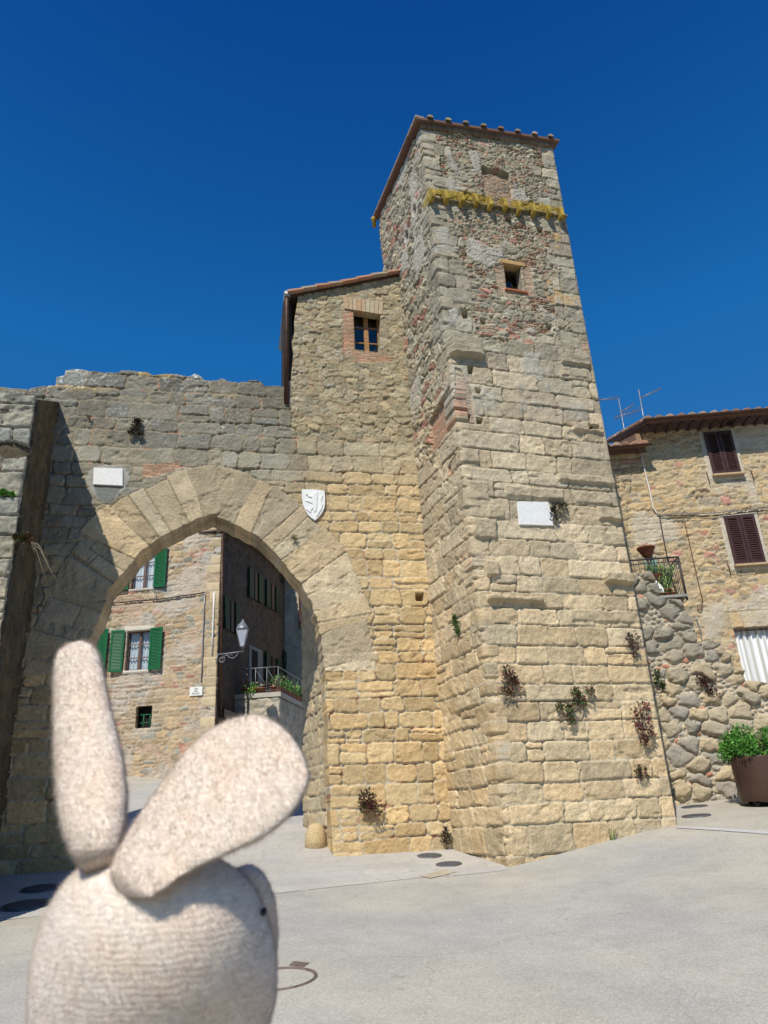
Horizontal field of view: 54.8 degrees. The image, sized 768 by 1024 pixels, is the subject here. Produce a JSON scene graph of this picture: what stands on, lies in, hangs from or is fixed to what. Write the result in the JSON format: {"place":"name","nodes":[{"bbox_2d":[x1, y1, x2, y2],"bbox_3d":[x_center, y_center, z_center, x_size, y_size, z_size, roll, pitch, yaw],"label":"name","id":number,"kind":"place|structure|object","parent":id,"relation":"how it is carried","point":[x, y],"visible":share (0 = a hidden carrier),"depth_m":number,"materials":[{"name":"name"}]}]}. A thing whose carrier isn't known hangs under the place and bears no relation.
{"place":"outdoors","nodes":[
{"label":"outdoors","id":0,"kind":"place"},
{"bbox_2d":[0,779,508,920],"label":"paving","id":1,"kind":"structure","parent":0,"point":[285,859],"depth_m":12.79,"materials":[{"name":"grey concrete"}]},
{"bbox_2d":[0,898,50,911],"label":"manhole cover","id":2,"kind":"object","parent":1,"relation":"on","point":[25,905],"visible":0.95,"depth_m":10.53,"materials":[{"name":"metal"}]},
{"bbox_2d":[20,883,60,893],"bbox_3d":[-5.367,5.901,11.583,0.600,0.120,0.599,-3,-22,0],"label":"manhole cover","id":3,"kind":"object","parent":1,"relation":"on","point":[39,888],"visible":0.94,"depth_m":11.54,"materials":[{"name":"metal"}]},
{"bbox_2d":[417,853,441,858],"bbox_3d":[0.835,6.307,13.563,0.461,0.102,0.460,-3,-22,0],"label":"manhole cover","id":4,"kind":"object","parent":1,"relation":"on","point":[429,855],"visible":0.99,"depth_m":13.52,"materials":[{"name":"metal"}]},
{"bbox_2d":[436,861,461,866],"bbox_3d":[1.124,6.097,12.797,0.460,0.095,0.461,-3,-22,0],"label":"manhole cover","id":5,"kind":"object","parent":1,"relation":"on","point":[449,864],"visible":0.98,"depth_m":12.76,"materials":[{"name":"metal"}]},
{"bbox_2d":[0,776,767,1023],"bbox_3d":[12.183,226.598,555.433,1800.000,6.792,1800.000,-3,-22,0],"label":"ground","id":6,"kind":"structure","parent":0,"point":[667,925],"depth_m":7.53,"materials":[{"name":"grey concrete"}]},
{"bbox_2d":[0,392,58,829],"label":"side wall","id":7,"kind":"structure","parent":6,"relation":"on","point":[27,423],"depth_m":11.91,"materials":[{"name":"beige stone"}]},
{"bbox_2d":[0,488,17,497],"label":"creeping plant","id":8,"kind":"object","parent":7,"relation":"attached to","point":[3,491],"visible":0.99,"depth_m":11.29,"materials":[{"name":"green plant"}]},
{"bbox_2d":[0,531,64,595],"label":"rope","id":9,"kind":"object","parent":7,"relation":"attached to","point":[22,537],"visible":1,"depth_m":11.04,"materials":[{"name":"beige fabric"}]},
{"bbox_2d":[22,639,311,1023],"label":"plush rabbit","id":10,"kind":"object","parent":6,"relation":"on","point":[161,912],"visible":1,"depth_m":0.44},
{"bbox_2d":[96,528,286,777],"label":"street house","id":11,"kind":"structure","parent":6,"relation":"on","point":[181,610],"depth_m":25.80,"materials":[{"name":"beige stone"}]},
{"bbox_2d":[126,631,149,670],"bbox_3d":[-8.443,4.865,25.780,1.095,1.583,0.312,-5,-22,5],"label":"window","id":12,"kind":"structure","parent":11,"relation":"in","point":[138,643],"depth_m":25.74,"materials":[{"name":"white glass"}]},
{"bbox_2d":[132,557,154,588],"bbox_3d":[-8.599,2.125,26.915,1.096,1.720,0.386,-3,-22,0],"label":"window","id":13,"kind":"structure","parent":11,"relation":"in","point":[144,578],"depth_m":26.75,"materials":[{"name":"white glass"}]},
{"bbox_2d":[189,686,202,695],"bbox_3d":[-6.269,5.981,24.714,0.436,0.290,0.040,-5,-22,5],"label":"street sign","id":14,"kind":"object","parent":11,"relation":"attached to","point":[196,691],"visible":1,"depth_m":24.70,"materials":[{"name":"white stone"}]},
{"bbox_2d":[229,600,233,633],"bbox_3d":[-5.544,3.775,26.775,0.050,1.161,0.756,-6,-22,7],"label":"window","id":15,"kind":"structure","parent":11,"relation":"in","point":[230,600],"depth_m":26.69,"materials":[{"name":"black wood"}]},
{"bbox_2d":[215,619,248,663],"bbox_3d":[-5.125,4.334,24.940,1.107,1.453,0.382,-3,-22,0],"label":"wall lantern","id":16,"kind":"object","parent":11,"relation":"attached to","point":[242,628],"depth_m":24.87,"materials":[{"name":"grey metal"}]},
{"bbox_2d":[252,649,257,687],"bbox_3d":[-5.006,6.113,28.732,0.019,1.494,0.741,-6,-22,7],"label":"door","id":17,"kind":"structure","parent":11,"relation":"in","point":[254,653],"depth_m":28.75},
{"bbox_2d":[253,571,257,601],"bbox_3d":[-5.230,2.991,29.929,0.050,1.256,0.735,-6,-22,7],"label":"window","id":18,"kind":"structure","parent":11,"relation":"in","point":[254,571],"depth_m":29.84,"materials":[{"name":"black wood"}]},
{"bbox_2d":[269,583,274,610],"bbox_3d":[-4.884,3.675,32.113,0.050,1.233,0.908,-6,-22,7],"label":"window","id":19,"kind":"structure","parent":11,"relation":"in","point":[271,583],"depth_m":32.04,"materials":[{"name":"wood"}]},
{"bbox_2d":[279,573,282,582],"bbox_3d":[-4.720,3.063,34.009,0.030,0.465,0.655,-6,-22,7],"label":"window","id":20,"kind":"structure","parent":11,"relation":"in","point":[280,576],"depth_m":33.92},
{"bbox_2d":[0,277,452,875],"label":"city gate","id":21,"kind":"structure","parent":6,"relation":"on","point":[248,461],"depth_m":15.79,"materials":[{"name":"beige stone"}]},
{"bbox_2d":[93,468,122,485],"bbox_3d":[-5.812,-0.729,15.620,0.616,0.398,0.090,2,-23,-11],"label":"marble plaque","id":22,"kind":"object","parent":21,"relation":"attached to","point":[108,476],"visible":1,"depth_m":15.58,"materials":[{"name":"white stone"}]},
{"bbox_2d":[127,418,143,438],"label":"creeping plant","id":23,"kind":"object","parent":21,"relation":"attached to","point":[136,427],"visible":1,"depth_m":16.05,"materials":[{"name":"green plant"}]},
{"bbox_2d":[302,489,324,520],"bbox_3d":[-1.546,-0.147,16.238,0.515,0.733,0.108,2,-23,-11],"label":"stone shield","id":24,"kind":"object","parent":21,"relation":"attached to","point":[313,501],"visible":1,"depth_m":16.22,"materials":[{"name":"white stone"}]},
{"bbox_2d":[278,269,399,402],"bbox_3d":[-1.053,-3.795,19.048,3.184,4.442,2.425,2,-23,-11],"label":"gatehouse","id":25,"kind":"object","parent":21,"relation":"on","point":[366,331],"visible":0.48,"depth_m":18.56,"materials":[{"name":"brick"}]},
{"bbox_2d":[354,316,378,351],"bbox_3d":[-0.474,-4.370,18.699,0.930,1.571,0.312,2,-23,-11],"label":"window","id":26,"kind":"structure","parent":25,"relation":"in","point":[366,331],"depth_m":18.78,"materials":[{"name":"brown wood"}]},
{"bbox_2d":[357,786,384,820],"bbox_3d":[-0.256,5.511,14.020,0.488,0.613,0.337,9,-25,-27],"label":"creeping plant","id":27,"kind":"object","parent":21,"relation":"attached to","point":[371,804],"visible":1,"depth_m":14.01,"materials":[{"name":"brown plant"}]},
{"bbox_2d":[440,826,452,846],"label":"creeping plant","id":28,"kind":"object","parent":21,"relation":"attached to","point":[445,841],"visible":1,"depth_m":14.08,"materials":[{"name":"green plant"}]},
{"bbox_2d":[234,691,303,751],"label":"raised terrace","id":29,"kind":"structure","parent":6,"relation":"on","point":[283,709],"depth_m":26.27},
{"bbox_2d":[240,679,252,693],"bbox_3d":[-5.036,6.287,26.592,0.731,0.544,0.396,-3,-22,0],"label":"flower pot","id":30,"kind":"object","parent":29,"relation":"on","point":[243,689],"visible":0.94,"depth_m":26.45,"materials":[{"name":"ceramic"}]},
{"bbox_2d":[242,682,261,699],"bbox_3d":[-4.676,6.356,26.369,0.798,0.643,0.527,-3,-22,0],"label":"flower pot","id":31,"kind":"object","parent":29,"relation":"on","point":[251,688],"visible":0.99,"depth_m":26.35,"materials":[{"name":"ceramic"}]},
{"bbox_2d":[250,681,268,692],"bbox_3d":[-4.455,6.291,26.511,0.649,0.555,0.512,-9,-23,14],"label":"flower pot","id":32,"kind":"object","parent":29,"relation":"on","point":[258,689],"visible":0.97,"depth_m":26.32,"materials":[{"name":"ceramic"}]},
{"bbox_2d":[241,666,300,692],"bbox_3d":[-3.512,6.690,28.262,1.376,0.910,4.690,-13,-24,23],"label":"terrace railing","id":33,"kind":"object","parent":29,"relation":"on","point":[266,690],"visible":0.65,"depth_m":26.64,"materials":[{"name":"grey metal"}]},
{"bbox_2d":[267,679,281,691],"bbox_3d":[-3.936,6.250,26.473,0.657,0.560,0.449,-12,-24,20],"label":"flower pot","id":34,"kind":"object","parent":29,"relation":"on","point":[273,687],"visible":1,"depth_m":26.36,"materials":[{"name":"ceramic"}]},
{"bbox_2d":[270,674,290,694],"bbox_3d":[-3.761,6.273,26.937,0.655,0.692,1.109,-7,-23,9],"label":"flower box","id":35,"kind":"object","parent":29,"relation":"on","point":[285,686],"visible":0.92,"depth_m":26.73,"materials":[{"name":"ceramic"}]},
{"bbox_2d":[283,679,299,699],"bbox_3d":[-3.573,6.734,28.097,0.737,0.700,1.164,-3,-22,0],"label":"flower box","id":36,"kind":"object","parent":29,"relation":"on","point":[292,691],"visible":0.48,"depth_m":27.99,"materials":[{"name":"ceramic"}]},
{"bbox_2d":[294,685,302,701],"bbox_3d":[-3.326,7.193,29.236,0.741,0.688,1.126,-13,-24,22],"label":"flower box","id":37,"kind":"object","parent":29,"relation":"on","point":[299,697],"visible":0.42,"depth_m":29.00,"materials":[{"name":"ceramic"}]},
{"bbox_2d":[284,579,302,697],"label":"house","id":38,"kind":"structure","parent":6,"relation":"on","point":[293,628],"depth_m":33.53,"materials":[{"name":"brown paint"}]},
{"bbox_2d":[277,961,316,990],"bbox_3d":[-0.926,4.295,6.826,0.891,0.101,0.741,18,-30,-41],"label":"manhole ring","id":39,"kind":"object","parent":6,"relation":"on","point":[300,965],"visible":0.43,"depth_m":7.03,"materials":[{"name":"metal"}]},
{"bbox_2d":[419,869,454,877],"bbox_3d":[0.865,5.887,12.058,0.631,0.070,0.350,15,-28,-37],"label":"stone patch","id":40,"kind":"object","parent":6,"relation":"on","point":[437,873],"visible":1,"depth_m":12.05,"materials":[{"name":"beige stone"}]},
{"bbox_2d":[371,115,676,866],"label":"stone tower","id":41,"kind":"structure","parent":6,"relation":"on","point":[506,415],"depth_m":15.19,"materials":[{"name":"brown stone"}]},
{"bbox_2d":[451,614,460,636],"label":"creeping plant","id":42,"kind":"object","parent":41,"relation":"attached to","point":[455,624],"visible":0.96,"depth_m":14.49,"materials":[{"name":"green plant"}]},
{"bbox_2d":[498,664,522,700],"bbox_3d":[2.276,3.063,13.325,0.481,0.691,0.310,-3,-22,0],"label":"creeping plant","id":43,"kind":"object","parent":41,"relation":"attached to","point":[513,680],"visible":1,"depth_m":13.31,"materials":[{"name":"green plant"}]},
{"bbox_2d":[504,272,517,289],"bbox_3d":[2.922,-5.314,17.659,0.694,0.939,0.300,4,-23,-17],"label":"window","id":44,"kind":"structure","parent":41,"relation":"in","point":[511,282],"depth_m":17.86,"materials":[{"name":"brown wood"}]},
{"bbox_2d":[517,501,552,525],"bbox_3d":[3.052,0.040,14.972,0.793,0.544,0.090,4,-23,-17],"label":"marble plaque","id":45,"kind":"object","parent":41,"relation":"attached to","point":[534,514],"visible":1,"depth_m":14.91,"materials":[{"name":"white stone"}]},
{"bbox_2d":[549,501,567,521],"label":"creeping plant","id":46,"kind":"object","parent":41,"relation":"attached to","point":[559,506],"visible":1,"depth_m":15.04,"materials":[{"name":"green plant"}]},
{"bbox_2d":[555,701,578,724],"bbox_3d":[3.333,3.643,13.419,0.466,0.438,0.292,-3,-22,0],"label":"creeping plant","id":47,"kind":"object","parent":41,"relation":"attached to","point":[568,707],"visible":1,"depth_m":13.43,"materials":[{"name":"green plant"}]},
{"bbox_2d":[569,683,594,709],"bbox_3d":[3.667,3.395,13.627,0.548,0.501,0.302,14,-28,-35],"label":"creeping plant","id":48,"kind":"object","parent":41,"relation":"attached to","point":[581,701],"visible":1,"depth_m":13.60,"materials":[{"name":"green plant"}]},
{"bbox_2d":[625,632,641,659],"bbox_3d":[4.850,2.587,14.364,0.343,0.554,0.261,-10,-23,17],"label":"creeping plant","id":49,"kind":"object","parent":41,"relation":"attached to","point":[631,639],"visible":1,"depth_m":14.37,"materials":[{"name":"brown plant"}]},
{"bbox_2d":[634,764,649,781],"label":"creeping plant","id":50,"kind":"object","parent":41,"relation":"attached to","point":[639,774],"visible":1,"depth_m":13.38,"materials":[{"name":"brown plant"}]},
{"bbox_2d":[630,698,657,745],"bbox_3d":[4.827,3.900,13.785,0.428,0.901,0.318,-9,-23,14],"label":"creeping plant","id":51,"kind":"object","parent":41,"relation":"attached to","point":[640,728],"visible":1,"depth_m":13.76,"materials":[{"name":"brown plant"}]},
{"bbox_2d":[609,827,617,839],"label":"grass tuft","id":52,"kind":"object","parent":6,"relation":"on","point":[613,836],"visible":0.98,"depth_m":12.79,"materials":[{"name":"green plant"}]},
{"bbox_2d":[607,406,767,682],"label":"stone house","id":53,"kind":"structure","parent":6,"relation":"on","point":[691,488],"depth_m":20.25,"materials":[{"name":"brown stone"}]},
{"bbox_2d":[599,396,640,438],"bbox_3d":[7.449,-2.448,22.877,1.247,2.506,0.560,-3,-22,0],"label":"roof aerial","id":54,"kind":"object","parent":53,"relation":"attached to","point":[621,415],"visible":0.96,"depth_m":23.15,"materials":[{"name":"grey metal"}]},
{"bbox_2d":[638,388,660,417],"bbox_3d":[8.429,-2.875,23.030,0.781,2.206,0.240,-3,-22,0],"label":"roof aerial","id":55,"kind":"object","parent":53,"relation":"attached to","point":[646,396],"visible":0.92,"depth_m":23.34,"materials":[{"name":"grey metal"}]},
{"bbox_2d":[681,804,707,808],"bbox_3d":[6.540,6.215,15.602,0.541,0.087,0.541,-3,-22,0],"label":"manhole cover","id":56,"kind":"object","parent":6,"relation":"on","point":[694,806],"visible":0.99,"depth_m":15.52,"materials":[{"name":"metal"}]},
{"bbox_2d":[681,813,710,817],"bbox_3d":[5.946,5.794,14.103,0.541,0.087,0.541,-3,-22,0],"label":"manhole cover","id":57,"kind":"object","parent":6,"relation":"on","point":[699,815],"visible":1,"depth_m":14.01,"materials":[{"name":"metal"}]},
{"bbox_2d":[631,571,767,805],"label":"boulder wall","id":58,"kind":"structure","parent":6,"relation":"on","point":[695,721],"depth_m":16.98,"materials":[{"name":"beige stone"}]},
{"bbox_2d":[652,668,665,689],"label":"creeping plant","id":59,"kind":"object","parent":58,"relation":"attached to","point":[656,678],"visible":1,"depth_m":17.20,"materials":[{"name":"green plant"}]},
{"bbox_2d":[660,594,687,602],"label":"terrace slab","id":60,"kind":"structure","parent":58,"relation":"on","point":[682,597],"depth_m":18.28,"materials":[{"name":"grey paint"}]},
{"bbox_2d":[629,556,687,600],"bbox_3d":[6.610,1.840,18.853,1.864,1.149,0.826,-3,-22,0],"label":"balcony railing","id":61,"kind":"object","parent":60,"relation":"on","point":[680,571],"visible":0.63,"depth_m":18.67,"materials":[{"name":"metal"}]},
{"bbox_2d":[646,564,675,594],"bbox_3d":[7.106,1.748,18.857,0.804,0.972,0.402,-3,-22,0],"label":"leafy pot plant","id":62,"kind":"object","parent":60,"relation":"on","point":[669,577],"visible":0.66,"depth_m":18.84,"materials":[{"name":"green plant"}]},
{"bbox_3d":[6.887,1.859,18.740,0.293,0.270,0.293,-3,-22,0],"label":"white stone","id":63,"kind":"object","parent":60,"relation":"on","visible":0},
{"bbox_2d":[637,543,654,570],"bbox_3d":[6.801,1.350,19.004,0.460,1.197,0.460,-3,-22,0],"label":"bowl planter","id":64,"kind":"object","parent":63,"relation":"on","point":[645,551],"visible":0.91,"depth_m":19.01,"materials":[{"name":"ceramic"}]},
{"bbox_2d":[644,555,662,580],"bbox_3d":[6.915,1.329,19.056,0.372,0.920,0.372,14,-28,-36],"label":"cactus pot","id":65,"kind":"object","parent":63,"relation":"on","point":[652,565],"visible":0.48,"depth_m":18.99,"materials":[{"name":"ceramic"}]},
{"bbox_2d":[695,675,720,699],"bbox_3d":[7.482,4.019,17.047,0.536,0.618,0.290,5,-24,-19],"label":"creeping plant","id":66,"kind":"object","parent":58,"relation":"attached to","point":[705,683],"visible":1,"depth_m":17.05,"materials":[{"name":"brown plant"}]},
{"bbox_2d":[677,826,767,833],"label":"drain strip","id":67,"kind":"object","parent":6,"relation":"on","point":[741,830],"visible":1,"depth_m":12.22,"materials":[{"name":"metal"}]},
{"bbox_2d":[729,755,767,806],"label":"planter","id":68,"kind":"object","parent":6,"relation":"on","point":[750,774],"visible":0.98,"depth_m":14.61,"materials":[{"name":"brown metal"}]},
{"bbox_2d":[716,723,767,764],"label":"clipped bush","id":69,"kind":"object","parent":68,"relation":"in","point":[737,742],"visible":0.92,"depth_m":15.03,"materials":[{"name":"green plant"}]},
{"bbox_2d":[0,0,767,444],"label":"sky","id":70,"kind":"structure","parent":0,"point":[170,170],"materials":[{"name":"blue"}]}
]}

